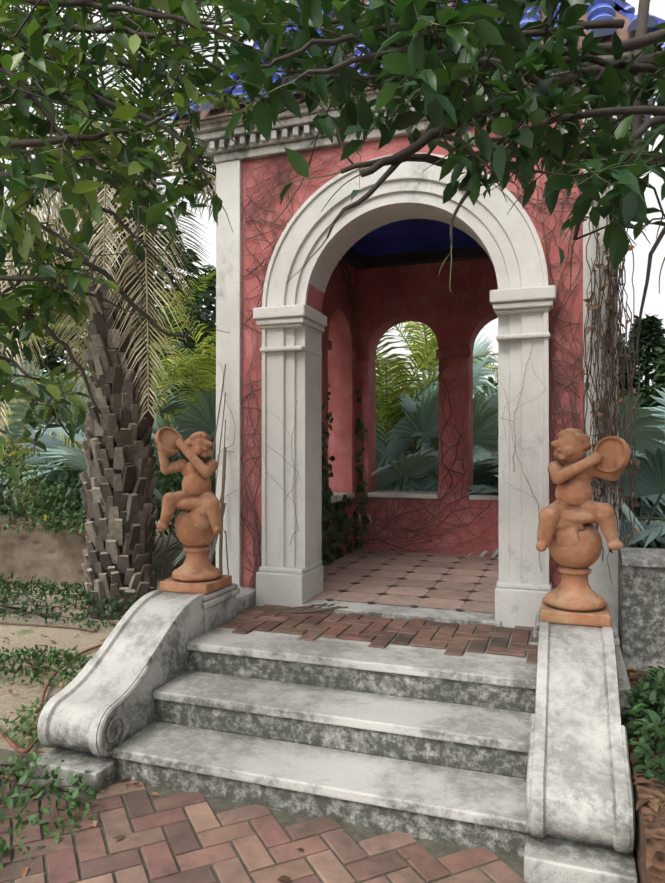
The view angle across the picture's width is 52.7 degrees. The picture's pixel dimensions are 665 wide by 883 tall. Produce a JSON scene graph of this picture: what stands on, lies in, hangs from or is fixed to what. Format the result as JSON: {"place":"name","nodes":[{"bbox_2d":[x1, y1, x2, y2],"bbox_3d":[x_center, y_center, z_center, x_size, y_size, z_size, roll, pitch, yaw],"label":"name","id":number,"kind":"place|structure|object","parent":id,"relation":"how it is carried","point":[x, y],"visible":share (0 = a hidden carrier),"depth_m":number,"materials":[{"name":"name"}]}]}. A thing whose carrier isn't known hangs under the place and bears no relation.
{"place":"outdoors","nodes":[
{"label":"outdoors","id":0,"kind":"place"},
{"bbox_2d":[0,0,304,483],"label":"citrus tree","id":1,"kind":"object","parent":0,"point":[19,183],"depth_m":2.69,"materials":[{"name":"green plant"}]},
{"bbox_2d":[0,475,664,839],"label":"ground","id":2,"kind":"structure","parent":0,"point":[22,636],"depth_m":5.53,"materials":[{"name":"soil"}]},
{"bbox_2d":[0,695,52,748],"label":"plants","id":3,"kind":"object","parent":2,"relation":"on","point":[26,718],"depth_m":3.69,"materials":[{"name":"green plant"}]},
{"bbox_2d":[0,441,85,586],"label":"shrub","id":4,"kind":"object","parent":2,"relation":"on","point":[21,487],"depth_m":7.46,"materials":[{"name":"green plant"}]},
{"bbox_2d":[0,515,86,584],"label":"low wall","id":5,"kind":"structure","parent":2,"relation":"on","point":[58,556],"depth_m":7.74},
{"bbox_2d":[0,644,92,686],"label":"plants","id":6,"kind":"object","parent":2,"relation":"on","point":[35,655],"depth_m":4.69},
{"bbox_2d":[0,622,102,784],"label":"vine stem","id":7,"kind":"object","parent":2,"relation":"on","point":[11,743],"visible":0.54,"depth_m":4.33,"materials":[{"name":"brown"}]},
{"bbox_2d":[0,573,142,629],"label":"ground cover plants","id":8,"kind":"object","parent":2,"relation":"on","point":[24,588],"depth_m":6.14,"materials":[{"name":"green plant"}]},
{"bbox_2d":[5,457,215,580],"bbox_3d":[-2.262,0.865,7.865,3.534,1.582,2.001,0,0,19],"label":"lemon shrub","id":9,"kind":"object","parent":2,"relation":"on","point":[56,497],"depth_m":7.47,"materials":[{"name":"green plant"}]},
{"bbox_2d":[30,583,255,794],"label":"balustrade blocks","id":10,"kind":"structure","parent":2,"relation":"on","point":[227,603],"depth_m":3.20,"materials":[{"name":"grey stone"}]},
{"bbox_2d":[37,590,203,757],"bbox_3d":[-1.081,1.206,3.582,0.370,0.612,0.963,0,0,19],"label":"balustrade","id":11,"kind":"object","parent":10,"relation":"on","point":[101,703],"visible":0.92,"depth_m":3.44,"materials":[{"name":"stone"}]},
{"bbox_2d":[160,574,231,594],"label":"statue plinth","id":12,"kind":"structure","parent":11,"relation":"on","point":[172,584],"depth_m":4.09,"materials":[{"name":"ceramic"}]},
{"bbox_2d":[172,510,220,581],"bbox_3d":[-0.856,0.631,4.229,0.304,0.460,0.304,0,0,19],"label":"urn pedestal","id":13,"kind":"object","parent":12,"relation":"on","point":[197,566],"visible":0.67,"depth_m":4.14,"materials":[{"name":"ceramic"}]},
{"bbox_2d":[155,427,222,533],"bbox_3d":[-0.890,0.234,4.167,0.416,0.654,0.348,0,0,-9],"label":"cherub statue","id":14,"kind":"object","parent":13,"relation":"attached to","point":[196,499],"visible":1,"depth_m":4.13,"materials":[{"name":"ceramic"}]},
{"bbox_2d":[0,0,364,619],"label":"palm","id":15,"kind":"object","parent":2,"relation":"on","point":[119,484],"depth_m":6.19,"materials":[{"name":"brown plant"}]},
{"bbox_2d":[0,271,497,554],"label":"palm fronds","id":16,"kind":"object","parent":2,"relation":"on","point":[384,365],"visible":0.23,"depth_m":9.19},
{"bbox_2d":[0,748,527,882],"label":"paving","id":17,"kind":"structure","parent":2,"relation":"on","point":[123,861],"depth_m":2.61,"materials":[{"name":"brick"}]},
{"bbox_2d":[0,751,112,867],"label":"weeds","id":18,"kind":"object","parent":17,"relation":"on","point":[33,757],"depth_m":2.88,"materials":[{"name":"green plant"}]},
{"bbox_2d":[112,629,536,858],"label":"stair steps","id":19,"kind":"structure","parent":2,"relation":"on","point":[429,745],"depth_m":3.15,"materials":[{"name":"stone"}]},
{"bbox_2d":[0,208,664,465],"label":"trees","id":20,"kind":"object","parent":2,"relation":"on","point":[652,332],"depth_m":18.44,"materials":[{"name":"green plant"}]},
{"bbox_2d":[0,335,664,567],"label":"fan palm group","id":21,"kind":"object","parent":2,"relation":"on","point":[400,466],"visible":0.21,"depth_m":7.96,"materials":[{"name":"green plant"}]},
{"bbox_2d":[0,621,664,882],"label":"fallen leaves","id":22,"kind":"object","parent":2,"relation":"on","point":[655,804],"visible":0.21,"depth_m":2.69,"materials":[{"name":"brown plant"}]},
{"bbox_2d":[190,592,631,721],"bbox_3d":[0.707,1.469,5.240,2.680,0.712,3.690,0,0,19],"label":"podium","id":23,"kind":"object","parent":2,"relation":"on","point":[441,615],"visible":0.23,"depth_m":4.23,"materials":[{"name":"stone"}]},
{"bbox_2d":[218,604,536,663],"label":"landing paving","id":24,"kind":"structure","parent":23,"relation":"on","point":[330,625],"depth_m":3.99,"materials":[{"name":"brick"}]},
{"bbox_2d":[323,550,498,602],"bbox_3d":[0.871,1.133,5.715,2.060,0.032,2.070,0,0,19],"label":"floor bed","id":25,"kind":"object","parent":23,"relation":"on","point":[373,570],"depth_m":5.55,"materials":[{"name":"tile"}]},
{"bbox_2d":[313,549,498,612],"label":"interior floor tiles","id":26,"kind":"object","parent":25,"relation":"on","point":[450,594],"visible":0.65,"depth_m":5.40,"materials":[{"name":"beige tile"}]},
{"bbox_2d":[242,109,583,588],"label":"pavilion walls","id":27,"kind":"structure","parent":2,"relation":"on","point":[387,298],"depth_m":6.66,"materials":[{"name":"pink paint"}]},
{"bbox_2d":[322,382,368,566],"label":"ivy leaves","id":28,"kind":"object","parent":27,"relation":"attached to","point":[327,534],"visible":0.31,"depth_m":6.34,"materials":[{"name":"green plant"}]},
{"bbox_2d":[322,337,470,360],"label":"interior imposts","id":29,"kind":"object","parent":27,"relation":"attached to","point":[440,353],"visible":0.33,"depth_m":6.67,"materials":[{"name":"red paint"}]},
{"bbox_2d":[253,285,555,627],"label":"pier cap bases","id":30,"kind":"object","parent":27,"relation":"attached to","point":[518,603],"visible":0.65,"depth_m":4.57,"materials":[{"name":"stone"}]},
{"bbox_2d":[262,153,548,584],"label":"arch trim","id":31,"kind":"structure","parent":27,"relation":"attached to","point":[509,243],"depth_m":4.54,"materials":[{"name":"stone"}]},
{"bbox_2d":[191,51,631,163],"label":"cornice","id":32,"kind":"structure","parent":27,"relation":"on","point":[298,134],"depth_m":4.67,"materials":[{"name":"stone"}]},
{"bbox_2d":[178,50,652,206],"bbox_3d":[0.873,-2.261,5.747,3.100,0.030,3.100,0,0,19],"label":"roof eave","id":33,"kind":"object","parent":32,"relation":"on","point":[183,126],"depth_m":4.68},
{"bbox_2d":[171,0,664,205],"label":"roof tiles","id":34,"kind":"object","parent":32,"relation":"on","point":[606,9],"visible":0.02,"depth_m":4.10,"materials":[{"name":"blue tile"}]},
{"bbox_2d":[217,111,608,587],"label":"vines","id":35,"kind":"object","parent":27,"relation":"attached to","point":[553,395],"visible":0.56,"depth_m":4.80,"materials":[{"name":"brown plant"}]},
{"bbox_2d":[330,490,498,502],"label":"window sills","id":36,"kind":"structure","parent":27,"relation":"attached to","point":[423,495],"depth_m":6.79,"materials":[{"name":"stone"}]},
{"bbox_2d":[342,219,488,269],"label":"ceiling","id":37,"kind":"structure","parent":27,"relation":"attached to","point":[409,242],"depth_m":6.52,"materials":[{"name":"blue paint"}]},
{"bbox_2d":[216,105,618,632],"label":"corner pilasters","id":38,"kind":"object","parent":27,"relation":"attached to","point":[228,267],"visible":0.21,"depth_m":4.85,"materials":[{"name":"stone"}]},
{"bbox_2d":[208,134,636,613],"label":"hanging vines","id":39,"kind":"object","parent":27,"relation":"attached to","point":[305,609],"visible":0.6,"depth_m":3.98,"materials":[{"name":"plant"}]},
{"bbox_2d":[583,119,639,554],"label":"hanging vines","id":40,"kind":"object","parent":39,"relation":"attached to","point":[613,351],"visible":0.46,"depth_m":3.97,"materials":[{"name":"green plant"}]},
{"bbox_2d":[524,607,637,882],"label":"balustrade blocks","id":41,"kind":"structure","parent":2,"relation":"on","point":[549,859],"depth_m":2.41,"materials":[{"name":"grey stone"}]},
{"bbox_2d":[526,621,634,853],"bbox_3d":[1.036,1.201,2.844,0.370,0.612,0.963,0,0,19],"label":"balustrade","id":42,"kind":"object","parent":41,"relation":"on","point":[579,787],"visible":1,"depth_m":2.65,"materials":[{"name":"stone"}]},
{"bbox_2d":[540,597,610,627],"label":"statue plinth","id":43,"kind":"structure","parent":42,"relation":"on","point":[600,618],"depth_m":3.34,"materials":[{"name":"ceramic"}]},
{"bbox_2d":[544,524,605,611],"bbox_3d":[1.260,0.625,3.492,0.304,0.460,0.304,0,0,19],"label":"urn pedestal","id":44,"kind":"object","parent":43,"relation":"on","point":[573,591],"visible":0.81,"depth_m":3.40,"materials":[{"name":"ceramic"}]},
{"bbox_2d":[536,428,629,551],"bbox_3d":[1.268,0.242,3.457,0.445,0.627,0.313,0,0,12],"label":"cherub statue","id":45,"kind":"object","parent":44,"relation":"attached to","point":[569,512],"visible":1,"depth_m":3.38,"materials":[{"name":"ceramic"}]},
{"bbox_2d":[618,558,664,670],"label":"garden wall","id":46,"kind":"structure","parent":2,"relation":"on","point":[641,612],"depth_m":3.69,"materials":[{"name":"grey stone"}]},
{"bbox_2d":[618,547,664,567],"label":"wall cap","id":47,"kind":"object","parent":46,"relation":"on","point":[643,557],"visible":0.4,"depth_m":3.71,"materials":[{"name":"grey stone"}]},
{"bbox_2d":[621,662,664,786],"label":"shrub","id":48,"kind":"object","parent":2,"relation":"on","point":[648,692],"depth_m":2.75,"materials":[{"name":"green plant"}]},
{"bbox_2d":[0,0,664,398],"label":"sky","id":49,"kind":"structure","parent":0,"point":[654,304],"materials":[{"name":"white"}]},
{"bbox_2d":[205,0,664,428],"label":"citrus tree","id":50,"kind":"object","parent":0,"point":[609,89],"depth_m":2.18,"materials":[{"name":"green plant"}]},
{"bbox_2d":[622,543,664,882],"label":"raised bed soil","id":51,"kind":"structure","parent":0,"point":[649,854],"depth_m":2.29,"materials":[{"name":"brown soil"}]}
]}

